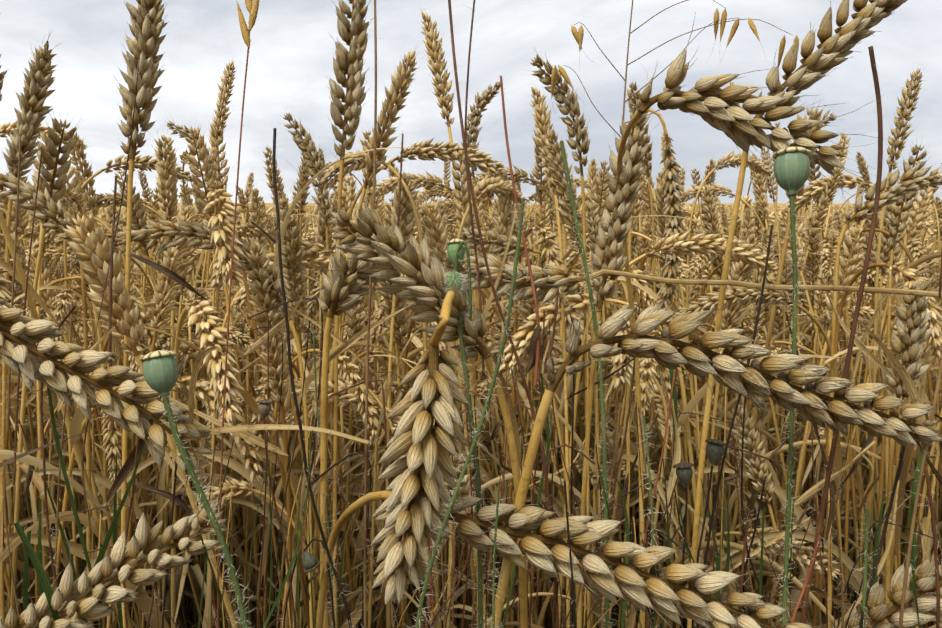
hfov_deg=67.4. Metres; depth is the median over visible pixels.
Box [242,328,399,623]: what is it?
wheat
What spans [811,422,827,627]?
clutter
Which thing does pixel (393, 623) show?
clutter
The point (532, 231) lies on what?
wheat
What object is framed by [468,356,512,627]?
clutter
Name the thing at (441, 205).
wheat
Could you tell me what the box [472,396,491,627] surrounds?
clutter
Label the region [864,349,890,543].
wheat
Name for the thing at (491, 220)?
wheat
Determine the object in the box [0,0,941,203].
sky
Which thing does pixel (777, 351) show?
wheat
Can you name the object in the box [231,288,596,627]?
wheat
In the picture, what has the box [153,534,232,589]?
clutter
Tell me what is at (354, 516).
clutter
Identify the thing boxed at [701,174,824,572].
wheat
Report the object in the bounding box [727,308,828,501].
wheat
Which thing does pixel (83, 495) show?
wheat
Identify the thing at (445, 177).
wheat
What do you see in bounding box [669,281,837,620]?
wheat
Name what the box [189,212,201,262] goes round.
wheat
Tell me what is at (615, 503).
clutter
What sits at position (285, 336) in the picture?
wheat
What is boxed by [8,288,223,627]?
wheat
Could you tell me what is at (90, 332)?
wheat
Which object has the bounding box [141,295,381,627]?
wheat
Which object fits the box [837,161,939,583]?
wheat
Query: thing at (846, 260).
wheat
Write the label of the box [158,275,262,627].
wheat
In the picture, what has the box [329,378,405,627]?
clutter
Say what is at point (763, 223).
wheat
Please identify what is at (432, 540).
clutter
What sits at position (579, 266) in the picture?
wheat
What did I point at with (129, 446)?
wheat
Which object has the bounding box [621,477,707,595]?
clutter
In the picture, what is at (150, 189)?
wheat
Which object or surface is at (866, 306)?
wheat
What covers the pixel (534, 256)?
wheat
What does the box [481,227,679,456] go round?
wheat
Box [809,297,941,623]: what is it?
wheat
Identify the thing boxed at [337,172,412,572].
wheat
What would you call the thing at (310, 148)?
wheat
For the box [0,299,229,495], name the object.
wheat
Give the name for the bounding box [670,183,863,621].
wheat
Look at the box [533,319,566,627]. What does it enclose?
clutter
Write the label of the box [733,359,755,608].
clutter
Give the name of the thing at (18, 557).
wheat
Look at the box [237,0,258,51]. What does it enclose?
weed spikelets
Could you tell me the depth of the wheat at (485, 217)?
1.09 m
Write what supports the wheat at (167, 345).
on the ground
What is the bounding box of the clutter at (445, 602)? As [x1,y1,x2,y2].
[430,474,485,627]
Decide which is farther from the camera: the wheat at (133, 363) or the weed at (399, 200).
the wheat at (133, 363)
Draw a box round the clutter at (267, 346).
[255,316,272,627]
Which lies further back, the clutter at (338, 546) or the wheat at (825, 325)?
the wheat at (825, 325)
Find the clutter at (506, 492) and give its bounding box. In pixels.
[486,372,519,627]
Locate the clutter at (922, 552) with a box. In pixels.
[894,519,927,627]
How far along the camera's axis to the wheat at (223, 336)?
1.00 m
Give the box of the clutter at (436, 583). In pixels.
[432,346,447,627]
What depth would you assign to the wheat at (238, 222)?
1.74 m
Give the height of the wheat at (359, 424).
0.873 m
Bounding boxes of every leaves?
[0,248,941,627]
[14,56,925,627]
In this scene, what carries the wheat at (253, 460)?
on the ground
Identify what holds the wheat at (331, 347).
on the ground
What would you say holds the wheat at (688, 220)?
on the ground
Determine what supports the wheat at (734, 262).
on the ground
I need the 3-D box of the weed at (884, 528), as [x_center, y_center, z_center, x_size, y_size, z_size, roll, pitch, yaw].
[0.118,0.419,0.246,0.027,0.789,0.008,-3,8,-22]
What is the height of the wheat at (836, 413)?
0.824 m
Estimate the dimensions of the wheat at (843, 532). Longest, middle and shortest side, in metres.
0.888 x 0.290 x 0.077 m
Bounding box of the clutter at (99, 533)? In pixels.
[97,514,101,555]
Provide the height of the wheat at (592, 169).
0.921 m
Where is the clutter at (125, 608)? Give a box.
[123,436,138,627]
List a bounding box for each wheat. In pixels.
[0,11,8,470]
[0,29,59,622]
[0,106,80,608]
[0,120,91,150]
[0,168,92,627]
[0,187,98,627]
[0,197,203,619]
[0,199,91,571]
[0,201,91,420]
[0,209,191,627]
[0,262,250,627]
[0,276,164,615]
[0,290,145,627]
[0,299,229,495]
[0,373,91,625]
[0,376,264,627]
[0,481,246,627]
[1,238,93,626]
[1,249,62,575]
[2,249,186,539]
[3,173,167,612]
[3,246,194,364]
[4,126,64,580]
[4,240,71,606]
[4,300,376,627]
[4,371,294,625]
[4,395,47,603]
[4,504,7,572]
[4,562,17,616]
[5,154,194,620]
[5,337,75,565]
[5,392,47,608]
[6,390,206,627]
[6,456,154,577]
[7,350,118,627]
[7,389,82,583]
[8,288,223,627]
[8,360,60,526]
[9,219,115,583]
[9,469,190,548]
[10,226,21,400]
[10,245,260,627]
[10,286,257,626]
[10,431,23,610]
[11,128,155,617]
[11,286,241,627]
[12,344,70,620]
[13,214,97,573]
[13,214,198,624]
[14,373,97,627]
[15,282,158,555]
[17,276,69,607]
[17,498,29,578]
[18,119,278,627]
[18,416,61,428]
[19,392,96,555]
[20,289,108,562]
[20,294,168,590]
[20,464,99,561]
[21,274,134,622]
[22,252,349,627]
[25,286,128,539]
[25,298,78,318]
[28,200,78,316]
[28,210,80,339]
[30,181,171,627]
[31,261,78,541]
[34,382,197,627]
[35,241,191,520]
[35,250,147,510]
[36,205,384,619]
[38,193,420,627]
[43,302,101,603]
[44,308,146,627]
[45,321,170,596]
[45,339,240,513]
[45,355,178,627]
[46,239,102,599]
[46,324,101,545]
[46,443,76,535]
[49,221,162,478]
[50,234,247,619]
[50,246,232,557]
[50,321,91,566]
[54,272,297,607]
[55,282,252,595]
[55,320,217,624]
[56,245,182,619]
[56,331,156,627]
[59,298,86,568]
[60,264,75,331]
[63,157,217,610]
[64,190,313,614]
[68,322,276,627]
[70,282,166,596]
[72,319,156,622]
[74,129,273,619]
[75,335,330,627]
[76,147,413,627]
[76,330,258,600]
[78,252,260,625]
[78,322,95,621]
[80,218,126,320]
[82,194,157,344]
[82,360,214,627]
[84,319,262,626]
[88,292,177,478]
[91,210,111,226]
[92,396,491,627]
[93,169,186,455]
[95,297,176,465]
[97,237,193,627]
[105,205,146,627]
[107,217,313,627]
[108,263,256,627]
[113,0,167,627]
[114,170,184,376]
[117,238,181,518]
[118,177,246,627]
[120,267,189,627]
[123,256,219,308]
[130,204,259,627]
[132,169,198,353]
[132,260,246,617]
[133,187,153,311]
[134,197,315,573]
[135,270,328,578]
[136,339,180,615]
[137,227,147,296]
[139,303,261,623]
[139,404,280,627]
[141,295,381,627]
[143,326,358,627]
[145,210,206,439]
[146,184,303,621]
[146,214,319,577]
[147,300,261,588]
[151,269,276,593]
[152,349,380,627]
[155,286,234,623]
[156,248,235,627]
[158,178,285,579]
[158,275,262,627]
[163,117,220,627]
[165,355,416,602]
[167,392,300,621]
[169,249,274,570]
[171,338,295,627]
[174,269,197,509]
[176,289,304,571]
[177,292,258,617]
[178,188,193,199]
[178,275,289,627]
[178,285,309,589]
[178,324,318,622]
[179,149,256,621]
[179,151,245,587]
[179,202,200,614]
[180,180,201,361]
[180,223,382,627]
[181,173,243,626]
[181,261,224,587]
[181,322,348,625]
[184,284,362,627]
[186,310,239,627]
[189,182,255,595]
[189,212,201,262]
[191,136,514,627]
[193,56,318,610]
[194,429,341,627]
[195,218,250,284]
[195,232,315,466]
[200,237,384,626]
[202,237,250,616]
[204,123,289,616]
[205,200,266,620]
[221,284,298,594]
[225,241,501,627]
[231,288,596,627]
[232,186,300,567]
[232,349,361,576]
[233,309,350,454]
[233,320,283,621]
[234,203,431,625]
[234,260,363,600]
[236,353,394,584]
[238,171,255,534]
[238,300,581,627]
[238,360,530,609]
[240,226,385,627]
[240,271,462,626]
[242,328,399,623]
[244,380,294,591]
[246,242,337,602]
[250,293,394,578]
[252,176,478,625]
[253,144,392,498]
[254,376,611,627]
[256,164,422,627]
[256,311,394,624]
[259,143,359,560]
[260,320,416,590]
[263,213,354,473]
[264,214,318,449]
[264,231,384,612]
[266,208,544,626]
[266,246,486,627]
[268,216,338,503]
[269,286,415,627]
[274,193,385,617]
[275,232,361,561]
[277,148,527,627]
[277,181,313,582]
[277,411,374,624]
[278,226,373,584]
[278,285,357,584]
[280,112,332,575]
[283,216,498,611]
[284,333,467,627]
[285,298,439,609]
[286,43,422,627]
[286,236,347,554]
[290,148,375,620]
[291,317,395,550]
[291,332,358,543]
[293,179,370,559]
[297,195,499,615]
[299,202,397,537]
[301,326,427,627]
[302,174,346,414]
[306,282,389,621]
[306,310,379,627]
[308,125,486,623]
[308,161,414,421]
[310,337,379,627]
[311,196,356,450]
[314,221,389,627]
[315,319,376,627]
[316,174,527,627]
[316,491,831,627]
[317,215,700,627]
[319,145,490,627]
[322,297,398,623]
[325,0,372,627]
[327,382,515,627]
[333,187,415,602]
[333,213,492,585]
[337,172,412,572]
[337,314,457,627]
[339,364,460,627]
[341,216,599,555]
[343,195,446,412]
[344,325,421,604]
[346,290,483,627]
[351,235,504,624]
[351,292,383,627]
[353,249,477,627]
[354,307,474,626]
[354,350,456,572]
[354,358,419,618]
[356,6,533,627]
[356,391,458,622]
[357,157,425,625]
[359,267,622,595]
[359,330,500,627]
[361,305,547,600]
[362,274,678,627]
[363,317,581,626]
[365,172,619,626]
[368,350,502,622]
[374,322,522,623]
[378,198,457,621]
[384,377,491,627]
[386,414,531,621]
[391,179,700,627]
[399,198,499,620]
[405,221,508,610]
[405,304,525,572]
[407,191,480,601]
[407,257,517,627]
[410,231,941,308]
[410,443,666,627]
[413,261,621,627]
[415,183,465,595]
[415,190,502,428]
[416,194,522,495]
[416,200,476,600]
[417,198,584,626]
[417,373,488,602]
[418,205,499,558]
[426,350,570,627]
[428,199,489,216]
[430,196,442,587]
[434,202,579,625]
[438,229,777,627]
[442,159,450,183]
[443,214,495,561]
[444,187,452,232]
[447,213,569,627]
[450,196,455,217]
[450,326,622,615]
[451,150,592,627]
[453,189,502,566]
[456,322,550,615]
[456,340,762,625]
[458,249,803,621]
[458,340,577,627]
[459,312,610,627]
[461,75,507,552]
[462,221,594,622]
[463,165,648,539]
[464,175,680,627]
[467,311,581,616]
[468,81,627,627]
[468,365,592,580]
[469,155,611,627]
[471,121,548,615]
[471,197,584,627]
[472,122,682,627]
[472,302,797,626]
[473,193,583,627]
[473,259,659,578]
[473,302,548,608]
[478,332,607,625]
[480,249,491,567]
[481,174,578,543]
[481,201,593,627]
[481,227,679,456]
[482,293,708,594]
[483,203,522,327]
[484,163,499,322]
[484,198,591,607]
[484,275,577,627]
[488,219,580,427]
[490,268,677,627]
[490,292,941,627]
[494,228,870,627]
[496,192,559,437]
[498,178,599,409]
[498,258,592,450]
[500,208,586,472]
[501,362,611,599]
[502,212,534,558]
[504,254,688,490]
[507,302,617,616]
[509,196,576,627]
[510,249,737,578]
[512,269,704,619]
[515,182,522,196]
[515,234,690,627]
[519,183,654,506]
[522,199,689,625]
[522,413,579,579]
[524,215,597,619]
[525,214,646,419]
[527,457,620,618]
[528,50,590,627]
[534,210,635,394]
[534,236,610,432]
[534,334,693,621]
[536,175,695,627]
[536,187,609,627]
[538,252,821,627]
[538,314,621,627]
[540,150,740,626]
[542,179,597,552]
[542,232,720,627]
[543,267,598,626]
[544,344,801,627]
[549,218,720,539]
[550,176,752,626]
[550,193,614,627]
[555,236,569,244]
[557,313,685,622]
[563,231,767,627]
[564,273,657,627]
[564,276,824,618]
[564,276,906,610]
[574,291,697,547]
[575,356,714,625]
[576,214,781,626]
[577,97,658,627]
[577,189,705,512]
[580,204,818,544]
[582,149,772,627]
[583,168,681,620]
[591,161,656,614]
[597,295,656,627]
[597,369,674,627]
[599,238,692,444]
[600,186,611,393]
[601,165,606,192]
[601,348,742,627]
[608,217,700,509]
[608,259,730,482]
[611,258,941,627]
[612,334,790,627]
[613,312,941,627]
[617,12,899,627]
[617,285,622,300]
[618,447,717,627]
[620,273,740,618]
[622,426,798,557]
[623,208,654,534]
[623,401,840,627]
[624,174,714,569]
[626,78,721,627]
[626,108,688,621]
[630,320,886,627]
[630,384,909,624]
[630,424,850,626]
[631,238,717,521]
[632,176,682,307]
[632,182,777,621]
[633,154,820,571]
[633,187,796,613]
[635,209,646,413]
[636,198,684,627]
[637,204,720,623]
[638,289,734,554]
[641,186,648,222]
[645,289,768,566]
[646,172,703,477]
[646,322,694,489]
[649,527,845,627]
[651,217,778,539]
[655,322,885,612]
[657,157,788,515]
[659,130,674,307]
[660,297,818,586]
[664,205,698,565]
[666,254,692,565]
[666,329,941,623]
[669,93,840,627]
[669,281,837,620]
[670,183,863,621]
[673,290,822,627]
[675,167,712,428]
[679,225,775,442]
[679,341,890,623]
[682,207,767,599]
[683,233,812,614]
[683,264,787,517]
[684,252,802,530]
[684,306,941,588]
[685,201,712,333]
[685,232,785,627]
[686,238,784,621]
[687,0,907,627]
[687,121,832,441]
[690,167,730,627]
[692,231,891,487]
[695,231,885,536]
[695,253,841,558]
[695,258,844,620]
[697,191,815,570]
[699,211,824,608]
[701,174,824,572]
[701,339,941,627]
[704,193,719,287]
[707,205,763,585]
[708,208,781,590]
[710,179,804,621]
[710,285,730,440]
[713,258,818,518]
[713,269,899,616]
[718,309,810,588]
[718,390,941,627]
[720,203,752,333]
[721,302,862,495]
[723,194,753,307]
[723,397,910,622]
[726,305,897,559]
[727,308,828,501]
[730,217,853,612]
[732,200,931,577]
[733,218,940,563]
[734,211,822,610]
[734,229,864,615]
[742,158,902,615]
[744,171,761,321]
[744,302,824,530]
[746,128,860,537]
[746,147,831,528]
[746,344,833,593]
[752,174,935,619]
[754,269,830,614]
[756,227,941,627]
[757,230,876,591]
[759,222,941,607]
[761,423,850,621]
[762,300,874,601]
[762,424,847,616]
[763,186,811,335]
[765,215,844,571]
[767,305,866,518]
[768,262,870,592]
[769,232,879,526]
[769,268,939,622]
[770,219,940,627]
[773,143,868,616]
[773,168,941,620]
[776,188,903,315]
[777,202,941,623]
[777,345,941,627]
[778,451,826,581]
[785,248,862,554]
[786,238,929,615]
[787,267,936,615]
[789,212,878,377]
[789,314,914,618]
[791,291,933,563]
[793,106,848,607]
[795,218,926,594]
[796,278,852,577]
[797,212,880,610]
[800,226,893,601]
[801,295,871,616]
[801,408,941,461]
[802,207,872,378]
[803,409,935,604]
[804,278,871,531]
[805,288,941,625]
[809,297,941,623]
[809,300,941,567]
[812,199,859,609]
[812,304,941,624]
[812,305,896,476]
[814,345,910,627]
[816,257,887,617]
[824,501,941,582]
[825,63,940,619]
[827,162,941,627]
[829,334,941,421]
[833,204,867,346]
[835,211,854,491]
[836,237,902,374]
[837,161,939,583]
[838,257,914,526]
[838,283,938,553]
[840,150,877,602]
[841,215,859,607]
[842,208,941,538]
[847,551,941,627]
[848,423,941,557]
[849,334,940,574]
[850,373,937,604]
[859,220,940,625]
[859,378,931,540]
[860,195,941,391]
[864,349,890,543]
[865,266,941,386]
[867,228,941,467]
[879,209,917,543]
[882,364,938,383]
[884,263,939,622]
[885,141,930,443]
[894,199,941,572]
[906,246,941,505]
[914,232,930,306]
[916,504,941,567]
[918,277,941,627]
[919,197,941,328]
[919,229,937,249]
[920,219,941,230]
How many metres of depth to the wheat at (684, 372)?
0.70 m
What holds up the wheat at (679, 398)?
on the ground
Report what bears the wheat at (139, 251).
on the ground
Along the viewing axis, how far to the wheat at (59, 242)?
0.87 m
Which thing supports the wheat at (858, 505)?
on the ground
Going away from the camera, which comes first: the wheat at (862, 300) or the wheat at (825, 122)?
the wheat at (825, 122)
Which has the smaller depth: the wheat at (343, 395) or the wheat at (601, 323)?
the wheat at (343, 395)
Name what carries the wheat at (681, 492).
on the ground
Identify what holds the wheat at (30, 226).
on the ground
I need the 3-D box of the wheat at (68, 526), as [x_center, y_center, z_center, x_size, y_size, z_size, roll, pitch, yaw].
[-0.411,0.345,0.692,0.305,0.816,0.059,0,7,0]
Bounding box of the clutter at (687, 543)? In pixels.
[654,482,763,622]
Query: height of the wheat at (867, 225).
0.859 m
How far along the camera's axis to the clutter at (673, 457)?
0.38 m
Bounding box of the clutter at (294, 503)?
[286,369,318,627]
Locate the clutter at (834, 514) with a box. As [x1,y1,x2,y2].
[826,372,859,627]
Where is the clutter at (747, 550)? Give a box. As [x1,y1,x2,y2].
[738,359,770,625]
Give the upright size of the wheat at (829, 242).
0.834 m
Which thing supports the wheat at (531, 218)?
on the ground
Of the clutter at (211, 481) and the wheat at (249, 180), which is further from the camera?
the wheat at (249, 180)
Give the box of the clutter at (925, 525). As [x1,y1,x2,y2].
[889,495,941,559]
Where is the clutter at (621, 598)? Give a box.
[592,517,635,627]
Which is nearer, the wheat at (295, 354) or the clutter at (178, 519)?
the clutter at (178, 519)
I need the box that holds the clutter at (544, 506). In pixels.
[526,444,594,627]
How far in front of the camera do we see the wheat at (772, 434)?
0.78 m
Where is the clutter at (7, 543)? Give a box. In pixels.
[0,470,19,616]
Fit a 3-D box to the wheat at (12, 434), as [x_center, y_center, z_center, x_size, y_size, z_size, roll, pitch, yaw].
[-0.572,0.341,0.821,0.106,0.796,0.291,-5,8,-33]
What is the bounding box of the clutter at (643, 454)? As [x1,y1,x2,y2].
[637,407,658,627]
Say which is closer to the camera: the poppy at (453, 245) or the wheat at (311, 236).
the poppy at (453, 245)
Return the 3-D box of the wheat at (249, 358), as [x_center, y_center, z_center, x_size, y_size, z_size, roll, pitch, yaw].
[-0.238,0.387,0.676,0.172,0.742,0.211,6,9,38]
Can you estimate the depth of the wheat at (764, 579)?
0.89 m
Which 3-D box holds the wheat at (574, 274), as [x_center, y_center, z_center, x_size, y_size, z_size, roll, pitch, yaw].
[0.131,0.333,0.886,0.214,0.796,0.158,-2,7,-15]
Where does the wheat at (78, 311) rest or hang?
on the ground
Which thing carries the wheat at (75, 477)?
on the ground
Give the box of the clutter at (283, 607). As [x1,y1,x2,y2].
[277,333,320,627]
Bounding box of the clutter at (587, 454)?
[584,313,588,624]
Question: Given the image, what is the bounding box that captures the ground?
[17,203,938,627]
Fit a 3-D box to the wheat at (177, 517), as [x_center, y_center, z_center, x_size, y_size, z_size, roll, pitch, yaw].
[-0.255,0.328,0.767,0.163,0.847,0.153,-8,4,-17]
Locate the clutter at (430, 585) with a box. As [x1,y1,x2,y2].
[427,539,438,627]
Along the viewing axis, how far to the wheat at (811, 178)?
0.89 m
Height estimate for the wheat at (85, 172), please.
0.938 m
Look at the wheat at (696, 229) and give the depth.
0.91 m
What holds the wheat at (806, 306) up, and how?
on the ground
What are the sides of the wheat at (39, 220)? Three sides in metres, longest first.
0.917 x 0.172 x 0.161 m
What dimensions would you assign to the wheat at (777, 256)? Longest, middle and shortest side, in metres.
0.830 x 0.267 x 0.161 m
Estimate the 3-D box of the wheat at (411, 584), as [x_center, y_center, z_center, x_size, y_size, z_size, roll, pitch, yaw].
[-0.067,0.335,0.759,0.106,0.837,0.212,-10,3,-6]
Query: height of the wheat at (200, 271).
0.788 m
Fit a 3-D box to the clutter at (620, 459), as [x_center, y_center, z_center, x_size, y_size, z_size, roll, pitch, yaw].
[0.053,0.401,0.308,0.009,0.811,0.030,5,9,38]
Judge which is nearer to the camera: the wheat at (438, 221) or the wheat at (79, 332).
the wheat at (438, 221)
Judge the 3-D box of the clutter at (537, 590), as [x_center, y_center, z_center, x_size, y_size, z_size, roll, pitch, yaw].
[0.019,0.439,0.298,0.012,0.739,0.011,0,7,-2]
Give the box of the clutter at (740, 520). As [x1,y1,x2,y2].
[731,460,752,607]
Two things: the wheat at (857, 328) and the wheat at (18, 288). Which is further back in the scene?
the wheat at (857, 328)
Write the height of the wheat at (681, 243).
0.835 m
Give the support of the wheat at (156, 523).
on the ground
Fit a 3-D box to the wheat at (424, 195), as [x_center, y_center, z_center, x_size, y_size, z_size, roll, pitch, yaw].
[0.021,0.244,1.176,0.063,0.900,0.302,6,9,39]
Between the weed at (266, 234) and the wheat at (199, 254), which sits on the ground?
the wheat at (199, 254)
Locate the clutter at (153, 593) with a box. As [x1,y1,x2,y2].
[83,539,157,627]
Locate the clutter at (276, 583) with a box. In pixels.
[274,320,310,627]
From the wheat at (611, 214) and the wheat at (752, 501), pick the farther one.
the wheat at (611, 214)
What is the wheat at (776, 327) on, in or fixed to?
on the ground
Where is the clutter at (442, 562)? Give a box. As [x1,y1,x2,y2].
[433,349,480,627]
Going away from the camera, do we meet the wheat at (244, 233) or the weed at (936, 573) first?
the weed at (936, 573)
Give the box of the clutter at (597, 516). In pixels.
[564,443,602,626]
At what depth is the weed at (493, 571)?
0.18 m
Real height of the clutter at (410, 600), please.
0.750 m
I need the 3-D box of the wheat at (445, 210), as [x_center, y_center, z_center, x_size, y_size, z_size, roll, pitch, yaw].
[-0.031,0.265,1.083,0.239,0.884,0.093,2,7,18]
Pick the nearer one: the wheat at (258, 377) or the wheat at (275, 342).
the wheat at (275, 342)
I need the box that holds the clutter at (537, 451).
[527,311,545,618]
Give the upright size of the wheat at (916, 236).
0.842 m
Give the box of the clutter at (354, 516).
[319,393,398,627]
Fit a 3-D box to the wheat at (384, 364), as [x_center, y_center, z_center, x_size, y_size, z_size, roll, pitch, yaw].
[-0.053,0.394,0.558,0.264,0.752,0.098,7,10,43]
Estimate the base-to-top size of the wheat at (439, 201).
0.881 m
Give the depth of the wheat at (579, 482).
0.82 m
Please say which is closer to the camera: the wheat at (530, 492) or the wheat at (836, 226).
the wheat at (530, 492)
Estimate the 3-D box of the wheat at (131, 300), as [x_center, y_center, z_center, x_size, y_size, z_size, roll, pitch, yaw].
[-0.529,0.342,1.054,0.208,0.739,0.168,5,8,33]
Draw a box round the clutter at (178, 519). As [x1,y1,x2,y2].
[155,456,232,627]
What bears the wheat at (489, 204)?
on the ground
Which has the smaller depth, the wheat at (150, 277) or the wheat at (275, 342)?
the wheat at (275, 342)
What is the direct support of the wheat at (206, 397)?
on the ground
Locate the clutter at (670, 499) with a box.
[584,477,677,627]
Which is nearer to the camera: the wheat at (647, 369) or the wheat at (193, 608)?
the wheat at (647, 369)
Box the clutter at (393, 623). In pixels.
[375,465,394,627]
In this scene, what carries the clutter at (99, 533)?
on the ground
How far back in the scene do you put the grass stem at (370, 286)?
0.21 m
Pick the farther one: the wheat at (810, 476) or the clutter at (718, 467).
the wheat at (810, 476)
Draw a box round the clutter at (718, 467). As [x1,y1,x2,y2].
[712,446,781,599]
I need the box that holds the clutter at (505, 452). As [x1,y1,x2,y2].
[495,402,557,596]
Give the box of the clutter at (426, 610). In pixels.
[409,392,437,627]
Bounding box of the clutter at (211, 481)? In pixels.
[206,361,222,622]
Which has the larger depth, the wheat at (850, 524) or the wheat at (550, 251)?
the wheat at (850, 524)
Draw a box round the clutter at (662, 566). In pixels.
[640,528,686,627]
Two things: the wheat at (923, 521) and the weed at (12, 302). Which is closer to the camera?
the weed at (12, 302)
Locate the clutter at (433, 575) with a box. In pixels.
[431,386,497,627]
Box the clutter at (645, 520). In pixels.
[636,402,647,627]
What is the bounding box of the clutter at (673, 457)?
[665,411,745,627]
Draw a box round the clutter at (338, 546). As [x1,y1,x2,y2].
[315,495,340,616]
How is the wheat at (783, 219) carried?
on the ground
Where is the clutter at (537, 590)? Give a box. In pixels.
[528,531,538,622]
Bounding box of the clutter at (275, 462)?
[229,326,285,627]
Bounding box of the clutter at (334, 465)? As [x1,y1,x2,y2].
[305,452,372,627]
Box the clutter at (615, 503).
[600,417,628,617]
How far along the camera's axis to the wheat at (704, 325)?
0.58 m
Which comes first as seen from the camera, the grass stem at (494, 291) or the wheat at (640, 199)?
the grass stem at (494, 291)
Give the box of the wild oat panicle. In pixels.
[551,0,798,162]
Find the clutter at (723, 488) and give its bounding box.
[720,387,726,593]
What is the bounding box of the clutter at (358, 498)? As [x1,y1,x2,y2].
[328,452,364,582]
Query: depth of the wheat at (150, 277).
1.01 m
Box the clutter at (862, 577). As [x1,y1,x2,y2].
[845,520,932,627]
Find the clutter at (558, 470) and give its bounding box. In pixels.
[538,385,574,593]
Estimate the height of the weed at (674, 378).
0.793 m
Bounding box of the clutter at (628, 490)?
[609,421,629,619]
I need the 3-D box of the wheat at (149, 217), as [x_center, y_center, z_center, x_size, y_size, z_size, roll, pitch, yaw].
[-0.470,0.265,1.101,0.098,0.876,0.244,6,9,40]
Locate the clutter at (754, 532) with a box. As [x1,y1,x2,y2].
[743,476,768,611]
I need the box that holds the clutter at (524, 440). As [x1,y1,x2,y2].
[511,368,560,627]
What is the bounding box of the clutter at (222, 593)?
[211,527,225,627]
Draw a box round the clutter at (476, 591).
[471,531,489,627]
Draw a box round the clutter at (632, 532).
[625,519,653,627]
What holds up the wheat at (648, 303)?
on the ground
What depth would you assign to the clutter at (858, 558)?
0.35 m
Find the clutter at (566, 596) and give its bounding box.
[559,463,589,627]
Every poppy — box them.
[140,350,254,627]
[257,400,296,627]
[302,539,334,627]
[446,239,490,627]
[673,462,693,627]
[691,439,727,627]
[772,147,812,626]
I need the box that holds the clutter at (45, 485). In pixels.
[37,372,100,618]
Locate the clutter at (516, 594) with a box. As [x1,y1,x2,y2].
[500,565,518,623]
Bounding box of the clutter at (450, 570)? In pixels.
[429,481,451,621]
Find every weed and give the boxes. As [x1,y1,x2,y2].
[1,132,21,430]
[7,154,44,484]
[53,300,79,589]
[99,176,120,430]
[157,462,176,627]
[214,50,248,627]
[251,222,275,242]
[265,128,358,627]
[307,332,339,627]
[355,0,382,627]
[395,134,406,270]
[406,194,533,627]
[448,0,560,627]
[463,0,484,373]
[482,497,509,627]
[500,76,539,384]
[538,299,557,373]
[556,141,616,627]
[564,480,577,627]
[567,373,574,627]
[575,405,623,627]
[634,369,682,627]
[637,412,665,627]
[696,225,773,627]
[736,519,752,610]
[790,535,826,623]
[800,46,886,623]
[825,456,850,627]
[848,509,875,627]
[856,419,912,627]
[894,316,941,627]
[924,466,940,627]
[934,250,941,297]
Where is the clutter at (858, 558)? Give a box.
[837,461,903,627]
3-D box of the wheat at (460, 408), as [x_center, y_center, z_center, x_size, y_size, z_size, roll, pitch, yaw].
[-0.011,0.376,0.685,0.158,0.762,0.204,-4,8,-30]
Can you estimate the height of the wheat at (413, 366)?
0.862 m
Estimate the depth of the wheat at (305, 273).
0.89 m
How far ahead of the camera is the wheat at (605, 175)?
1.31 m
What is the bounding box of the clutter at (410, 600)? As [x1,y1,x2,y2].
[397,505,446,627]
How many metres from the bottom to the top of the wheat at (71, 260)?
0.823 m
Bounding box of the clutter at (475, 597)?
[472,563,476,627]
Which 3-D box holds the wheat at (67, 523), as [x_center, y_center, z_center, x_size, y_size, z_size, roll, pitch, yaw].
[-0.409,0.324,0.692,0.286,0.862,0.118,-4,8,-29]
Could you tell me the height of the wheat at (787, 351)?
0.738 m
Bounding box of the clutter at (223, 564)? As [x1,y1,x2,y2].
[222,486,232,627]
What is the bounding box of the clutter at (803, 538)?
[760,464,817,619]
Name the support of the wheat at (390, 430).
on the ground
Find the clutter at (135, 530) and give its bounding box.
[60,504,177,627]
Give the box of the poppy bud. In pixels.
[441,240,479,327]
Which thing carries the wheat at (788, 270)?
on the ground
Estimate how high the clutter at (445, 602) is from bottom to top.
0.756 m
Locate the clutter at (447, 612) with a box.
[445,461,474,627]
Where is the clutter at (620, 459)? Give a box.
[595,306,639,627]
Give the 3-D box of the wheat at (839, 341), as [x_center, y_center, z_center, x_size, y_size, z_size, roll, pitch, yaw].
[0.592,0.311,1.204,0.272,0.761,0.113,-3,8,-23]
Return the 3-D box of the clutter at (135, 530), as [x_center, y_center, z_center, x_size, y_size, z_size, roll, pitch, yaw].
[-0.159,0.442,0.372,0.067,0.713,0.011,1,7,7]
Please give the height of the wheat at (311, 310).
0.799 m
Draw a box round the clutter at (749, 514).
[732,434,791,618]
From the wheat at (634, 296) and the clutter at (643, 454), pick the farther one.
the wheat at (634, 296)
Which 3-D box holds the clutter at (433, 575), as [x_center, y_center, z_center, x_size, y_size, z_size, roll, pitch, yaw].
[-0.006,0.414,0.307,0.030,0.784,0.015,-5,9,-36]
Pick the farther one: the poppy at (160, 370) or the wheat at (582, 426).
the wheat at (582, 426)
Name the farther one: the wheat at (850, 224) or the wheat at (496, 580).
the wheat at (850, 224)
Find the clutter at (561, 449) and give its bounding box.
[545,321,633,627]
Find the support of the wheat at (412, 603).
on the ground
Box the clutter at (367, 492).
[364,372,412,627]
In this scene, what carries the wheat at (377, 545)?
on the ground
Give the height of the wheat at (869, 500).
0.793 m
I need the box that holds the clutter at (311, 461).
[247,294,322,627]
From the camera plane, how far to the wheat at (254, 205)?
0.73 m
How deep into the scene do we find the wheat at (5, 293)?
0.35 m
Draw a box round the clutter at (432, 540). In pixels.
[422,346,436,627]
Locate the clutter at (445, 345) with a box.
[444,319,513,627]
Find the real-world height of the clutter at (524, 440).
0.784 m
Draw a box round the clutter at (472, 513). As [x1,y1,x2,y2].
[456,333,474,627]
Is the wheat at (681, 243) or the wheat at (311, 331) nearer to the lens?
the wheat at (681, 243)
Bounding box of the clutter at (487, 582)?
[469,553,496,627]

